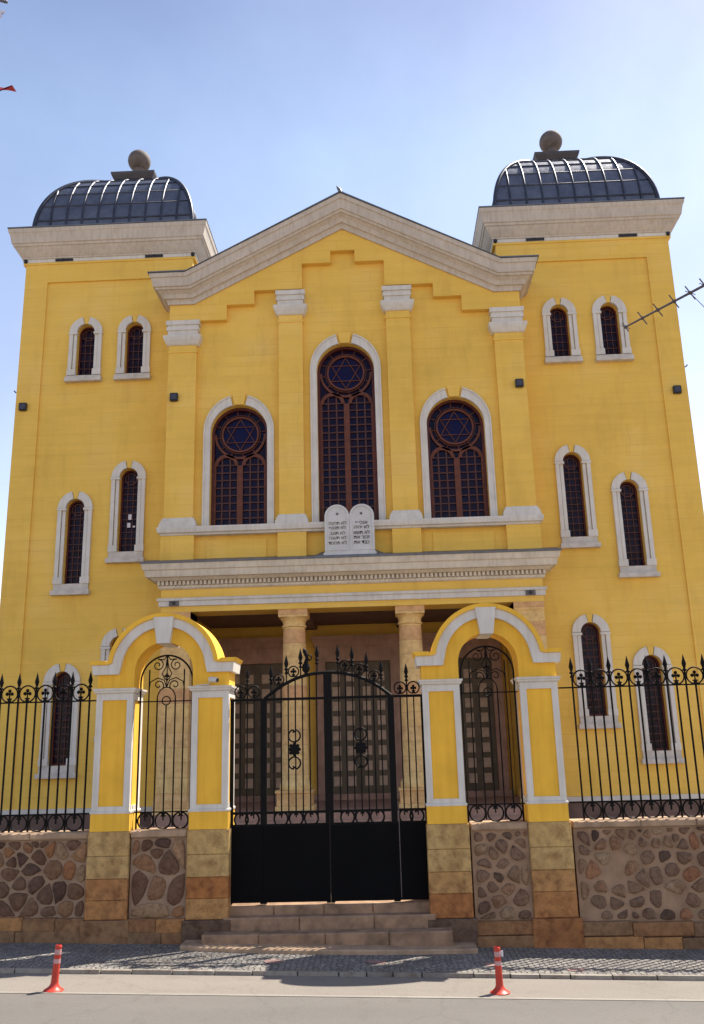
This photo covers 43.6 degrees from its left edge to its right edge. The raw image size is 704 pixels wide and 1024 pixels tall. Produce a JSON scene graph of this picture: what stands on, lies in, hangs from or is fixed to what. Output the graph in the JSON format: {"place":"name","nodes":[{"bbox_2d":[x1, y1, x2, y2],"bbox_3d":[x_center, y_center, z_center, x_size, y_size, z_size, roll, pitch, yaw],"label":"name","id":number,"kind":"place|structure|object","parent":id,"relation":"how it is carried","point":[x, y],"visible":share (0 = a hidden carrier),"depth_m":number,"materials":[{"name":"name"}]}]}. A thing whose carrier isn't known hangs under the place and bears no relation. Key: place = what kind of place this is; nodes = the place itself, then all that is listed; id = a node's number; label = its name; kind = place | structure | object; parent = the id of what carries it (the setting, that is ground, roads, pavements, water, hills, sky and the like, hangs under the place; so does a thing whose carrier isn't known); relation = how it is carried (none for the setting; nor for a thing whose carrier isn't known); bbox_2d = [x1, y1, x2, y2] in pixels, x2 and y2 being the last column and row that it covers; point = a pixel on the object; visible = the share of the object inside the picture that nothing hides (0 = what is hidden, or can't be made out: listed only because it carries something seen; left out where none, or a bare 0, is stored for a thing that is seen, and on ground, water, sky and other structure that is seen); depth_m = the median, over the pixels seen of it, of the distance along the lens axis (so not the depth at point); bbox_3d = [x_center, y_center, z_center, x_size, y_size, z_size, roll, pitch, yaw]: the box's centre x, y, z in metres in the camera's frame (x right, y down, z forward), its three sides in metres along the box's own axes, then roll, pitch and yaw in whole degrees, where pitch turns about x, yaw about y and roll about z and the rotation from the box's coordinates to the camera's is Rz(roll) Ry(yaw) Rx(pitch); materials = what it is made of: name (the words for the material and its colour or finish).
{"place":"outdoors","nodes":[
{"label":"outdoors","id":0,"kind":"place"},
{"bbox_2d":[0,0,15,91],"bbox_3d":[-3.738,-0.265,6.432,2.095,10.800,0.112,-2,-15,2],"label":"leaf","id":1,"kind":"object","parent":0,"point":[11,87],"visible":1,"depth_m":7.28,"materials":[{"name":"plant"}]},
{"bbox_2d":[0,993,703,1023],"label":"asphalt lane","id":2,"kind":"structure","parent":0,"point":[83,1009],"depth_m":11.15,"materials":[{"name":"grey asphalt"}]},
{"bbox_2d":[0,943,703,978],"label":"pavement","id":3,"kind":"structure","parent":0,"point":[539,961],"depth_m":13.53,"materials":[{"name":"stone"}]},
{"bbox_2d":[0,830,88,942],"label":"stone wall","id":4,"kind":"structure","parent":3,"relation":"on","point":[42,884],"depth_m":15.02,"materials":[{"name":"brown stone"}]},
{"bbox_2d":[0,672,96,832],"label":"iron fence","id":5,"kind":"object","parent":4,"relation":"on","point":[38,815],"visible":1,"depth_m":15.83,"materials":[{"name":"black metal"}]},
{"bbox_2d":[127,827,188,943],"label":"stone wall","id":6,"kind":"structure","parent":3,"relation":"on","point":[157,902],"depth_m":14.94,"materials":[{"name":"brown stone"}]},
{"bbox_2d":[79,613,242,943],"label":"gate arch","id":7,"kind":"structure","parent":3,"relation":"on","point":[138,644],"depth_m":15.39,"materials":[{"name":"yellow paint"}]},
{"bbox_2d":[134,655,192,828],"bbox_3d":[-3.354,4.091,15.799,1.040,3.042,0.043,-2,-15,2],"label":"iron grille","id":8,"kind":"object","parent":7,"relation":"attached to","point":[163,813],"visible":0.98,"depth_m":15.78,"materials":[{"name":"black metal"}]},
{"bbox_2d":[194,677,218,685],"bbox_3d":[-2.581,3.025,15.706,0.530,0.150,0.144,-12,-18,34],"label":"security camera","id":9,"kind":"object","parent":7,"relation":"attached to","point":[214,679],"visible":1,"depth_m":15.58,"materials":[{"name":"white plastic"}]},
{"bbox_2d":[229,644,428,904],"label":"iron gate","id":10,"kind":"structure","parent":7,"relation":"attached to","point":[372,860],"depth_m":15.22,"materials":[{"name":"black metal"}]},
{"bbox_2d":[264,959,283,963],"bbox_3d":[-1.213,6.870,13.457,0.313,0.008,0.279,-15,-20,41],"label":"red paint mark","id":11,"kind":"object","parent":3,"relation":"on","point":[271,961],"visible":1,"depth_m":13.44,"materials":[{"name":"paint"}]},
{"bbox_2d":[180,899,477,954],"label":"entrance steps","id":12,"kind":"structure","parent":3,"relation":"on","point":[384,927],"depth_m":14.42,"materials":[{"name":"stone"}]},
{"bbox_2d":[412,603,584,947],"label":"gate arch","id":13,"kind":"structure","parent":3,"relation":"on","point":[557,920],"depth_m":15.16,"materials":[{"name":"yellow paint"}]},
{"bbox_2d":[460,645,524,821],"bbox_3d":[2.459,3.894,15.614,1.040,3.042,0.043,-2,-15,2],"label":"iron grille","id":14,"kind":"object","parent":13,"relation":"attached to","point":[494,804],"visible":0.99,"depth_m":15.58,"materials":[{"name":"black metal"}]},
{"bbox_2d":[468,820,534,947],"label":"stone wall","id":15,"kind":"structure","parent":3,"relation":"on","point":[503,907],"depth_m":14.74,"materials":[{"name":"brown stone"}]},
{"bbox_2d":[567,968,584,970],"bbox_3d":[3.309,6.745,12.971,0.281,0.007,0.185,-2,-15,2],"label":"red paint mark","id":16,"kind":"object","parent":3,"relation":"on","point":[574,969],"visible":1,"depth_m":12.98,"materials":[{"name":"paint"}]},
{"bbox_2d":[569,816,703,949],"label":"stone wall","id":17,"kind":"structure","parent":3,"relation":"on","point":[639,882],"depth_m":14.67,"materials":[{"name":"brown stone"}]},
{"bbox_2d":[558,654,703,819],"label":"iron fence","id":18,"kind":"object","parent":17,"relation":"on","point":[665,671],"visible":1,"depth_m":15.50,"materials":[{"name":"black metal"}]},
{"bbox_2d":[0,973,703,1001],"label":"road","id":19,"kind":"structure","parent":0,"point":[357,986],"depth_m":12.28,"materials":[{"name":"grey asphalt"}]},
{"bbox_2d":[43,944,63,992],"bbox_3d":[-4.077,6.280,12.133,0.270,0.575,0.270,6,-16,-14],"label":"bollard","id":20,"kind":"object","parent":19,"relation":"on","point":[54,986],"visible":1,"depth_m":12.08,"materials":[{"name":"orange plastic"}]},
{"bbox_2d":[0,968,703,980],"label":"kerb","id":21,"kind":"structure","parent":19,"relation":"on","point":[377,974],"depth_m":12.80,"materials":[{"name":"grey concrete"}]},
{"bbox_2d":[0,991,703,1000],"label":"lane line","id":22,"kind":"object","parent":19,"relation":"on","point":[360,996],"visible":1,"depth_m":11.76,"materials":[{"name":"white paint"}]},
{"bbox_2d":[490,946,509,995],"bbox_3d":[2.003,6.259,12.036,0.270,0.575,0.270,2,-15,-15],"label":"bollard","id":23,"kind":"object","parent":19,"relation":"on","point":[499,989],"visible":1,"depth_m":11.98,"materials":[{"name":"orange plastic"}]},
{"bbox_2d":[0,0,703,597],"label":"sky","id":24,"kind":"structure","parent":0,"point":[416,110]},
{"bbox_2d":[620,278,703,331],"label":"tv antenna","id":25,"kind":"object","parent":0,"point":[672,301],"visible":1,"depth_m":9.12,"materials":[{"name":"metal"}]},
{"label":"courtyard","id":26,"kind":"structure","parent":0,"visible":0},
{"bbox_2d":[0,130,703,830],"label":"synagogue","id":27,"kind":"structure","parent":26,"relation":"on","point":[314,362],"depth_m":28.45,"materials":[{"name":"yellow paint"}]},
{"bbox_2d":[18,403,26,410],"bbox_3d":[-11.026,-3.524,29.489,0.252,0.273,0.124,-2,-15,2],"label":"wall floodlight","id":28,"kind":"object","parent":27,"relation":"attached to","point":[22,406],"depth_m":29.44,"materials":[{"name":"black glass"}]},
{"bbox_2d":[34,663,80,778],"bbox_3d":[-8.922,6.374,26.978,1.235,3.426,0.481,-2,-15,2],"label":"window","id":29,"kind":"structure","parent":27,"relation":"in","point":[67,669],"depth_m":26.97,"materials":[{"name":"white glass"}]},
{"bbox_2d":[49,491,92,595],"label":"window","id":30,"kind":"structure","parent":27,"relation":"in","point":[78,550],"depth_m":28.40,"materials":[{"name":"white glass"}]},
{"bbox_2d":[64,317,102,382],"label":"window","id":31,"kind":"structure","parent":27,"relation":"in","point":[90,344],"depth_m":30.13,"materials":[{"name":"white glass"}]},
{"bbox_2d":[94,628,124,741],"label":"window","id":32,"kind":"structure","parent":27,"relation":"in","point":[105,650],"depth_m":27.41,"materials":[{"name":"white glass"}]},
{"bbox_2d":[105,460,146,563],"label":"window","id":33,"kind":"structure","parent":27,"relation":"in","point":[133,490],"depth_m":28.60,"materials":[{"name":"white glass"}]},
{"bbox_2d":[113,315,151,380],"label":"window","id":34,"kind":"structure","parent":27,"relation":"in","point":[139,337],"depth_m":30.07,"materials":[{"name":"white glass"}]},
{"bbox_2d":[170,393,177,401],"bbox_3d":[-5.710,-3.685,28.225,0.252,0.273,0.124,-2,-15,2],"label":"wall floodlight","id":35,"kind":"object","parent":27,"relation":"attached to","point":[173,397],"depth_m":28.17,"materials":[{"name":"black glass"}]},
{"bbox_2d":[169,601,178,605],"bbox_3d":[-5.364,2.749,26.493,0.286,0.169,0.053,-2,-15,2],"label":"recessed spotlight","id":36,"kind":"object","parent":27,"relation":"attached to","point":[173,603],"visible":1,"depth_m":26.48,"materials":[{"name":"metal"}]},
{"bbox_2d":[202,393,273,525],"bbox_3d":[-3.579,-1.634,27.996,2.249,4.420,0.474,-2,-15,2],"label":"stained glass window","id":37,"kind":"structure","parent":27,"relation":"in","point":[242,474],"depth_m":28.06,"materials":[{"name":"brown glass"}]},
{"bbox_2d":[216,637,282,802],"bbox_3d":[-3.288,7.168,30.568,3.276,5.525,0.441,-2,-15,2],"label":"door","id":38,"kind":"structure","parent":27,"relation":"in","point":[257,655],"depth_m":30.70,"materials":[{"name":"brown wood"}]},
{"bbox_2d":[310,332,385,521],"bbox_3d":[-0.162,-2.725,28.143,2.288,6.435,0.474,-2,-15,2],"label":"stained glass window","id":39,"kind":"structure","parent":27,"relation":"in","point":[347,432],"depth_m":28.23,"materials":[{"name":"brown glass"}]},
{"bbox_2d":[324,504,376,554],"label":"stone tablets","id":40,"kind":"object","parent":27,"relation":"on","point":[352,531],"visible":1,"depth_m":26.57,"materials":[{"name":"white stone"}]},
{"bbox_2d":[310,634,402,800],"bbox_3d":[0.244,7.048,30.456,3.276,5.525,0.441,-2,-15,2],"label":"door","id":41,"kind":"structure","parent":27,"relation":"in","point":[383,647],"depth_m":30.52,"materials":[{"name":"brown wood"}]},
{"bbox_2d":[420,385,497,517],"bbox_3d":[3.304,-1.868,27.777,2.249,4.420,0.474,-2,-15,2],"label":"stained glass window","id":42,"kind":"structure","parent":27,"relation":"in","point":[454,473],"depth_m":27.84,"materials":[{"name":"brown glass"}]},
{"bbox_2d":[422,632,511,796],"bbox_3d":[3.776,6.928,30.343,3.276,5.525,0.441,-2,-15,2],"label":"door","id":43,"kind":"structure","parent":27,"relation":"in","point":[427,638],"depth_m":30.31,"materials":[{"name":"brown wood"}]},
{"bbox_2d":[515,379,523,387],"bbox_3d":[5.301,-4.084,27.881,0.252,0.273,0.124,-2,-15,2],"label":"wall floodlight","id":44,"kind":"object","parent":27,"relation":"attached to","point":[519,383],"depth_m":27.83,"materials":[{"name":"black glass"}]},
{"bbox_2d":[526,589,535,594],"bbox_3d":[5.310,2.386,26.153,0.286,0.169,0.053,-2,-15,2],"label":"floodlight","id":45,"kind":"object","parent":27,"relation":"attached to","point":[530,592],"visible":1,"depth_m":26.14,"materials":[{"name":"metal"}]},
{"bbox_2d":[541,297,582,364],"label":"window","id":46,"kind":"structure","parent":27,"relation":"in","point":[555,328],"depth_m":29.62,"materials":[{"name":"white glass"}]},
{"bbox_2d":[554,444,600,548],"bbox_3d":[7.123,-0.497,28.131,1.235,3.426,0.481,-2,-15,2],"label":"window","id":47,"kind":"structure","parent":27,"relation":"in","point":[573,531],"depth_m":28.14,"materials":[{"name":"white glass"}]},
{"bbox_2d":[571,614,621,728],"bbox_3d":[7.337,4.815,26.725,1.235,3.426,0.481,-2,-15,2],"label":"window","id":48,"kind":"structure","parent":27,"relation":"in","point":[586,641],"depth_m":26.76,"materials":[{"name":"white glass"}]},
{"bbox_2d":[591,295,633,362],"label":"window","id":49,"kind":"structure","parent":27,"relation":"in","point":[605,326],"depth_m":29.57,"materials":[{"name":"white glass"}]},
{"bbox_2d":[611,472,659,577],"bbox_3d":[8.862,0.399,27.824,1.235,3.425,0.481,-2,-15,2],"label":"window","id":50,"kind":"structure","parent":27,"relation":"in","point":[631,561],"depth_m":27.84,"materials":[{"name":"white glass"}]},
{"bbox_2d":[632,646,684,763],"bbox_3d":[9.103,5.761,26.404,1.235,3.426,0.481,-2,-15,2],"label":"window","id":51,"kind":"structure","parent":27,"relation":"in","point":[638,659],"depth_m":26.39,"materials":[{"name":"white glass"}]},
{"bbox_2d":[672,385,681,393],"bbox_3d":[10.615,-3.996,28.731,0.252,0.273,0.124,-2,-15,2],"label":"wall floodlight","id":52,"kind":"object","parent":27,"relation":"attached to","point":[677,389],"depth_m":28.68,"materials":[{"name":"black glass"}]}
]}

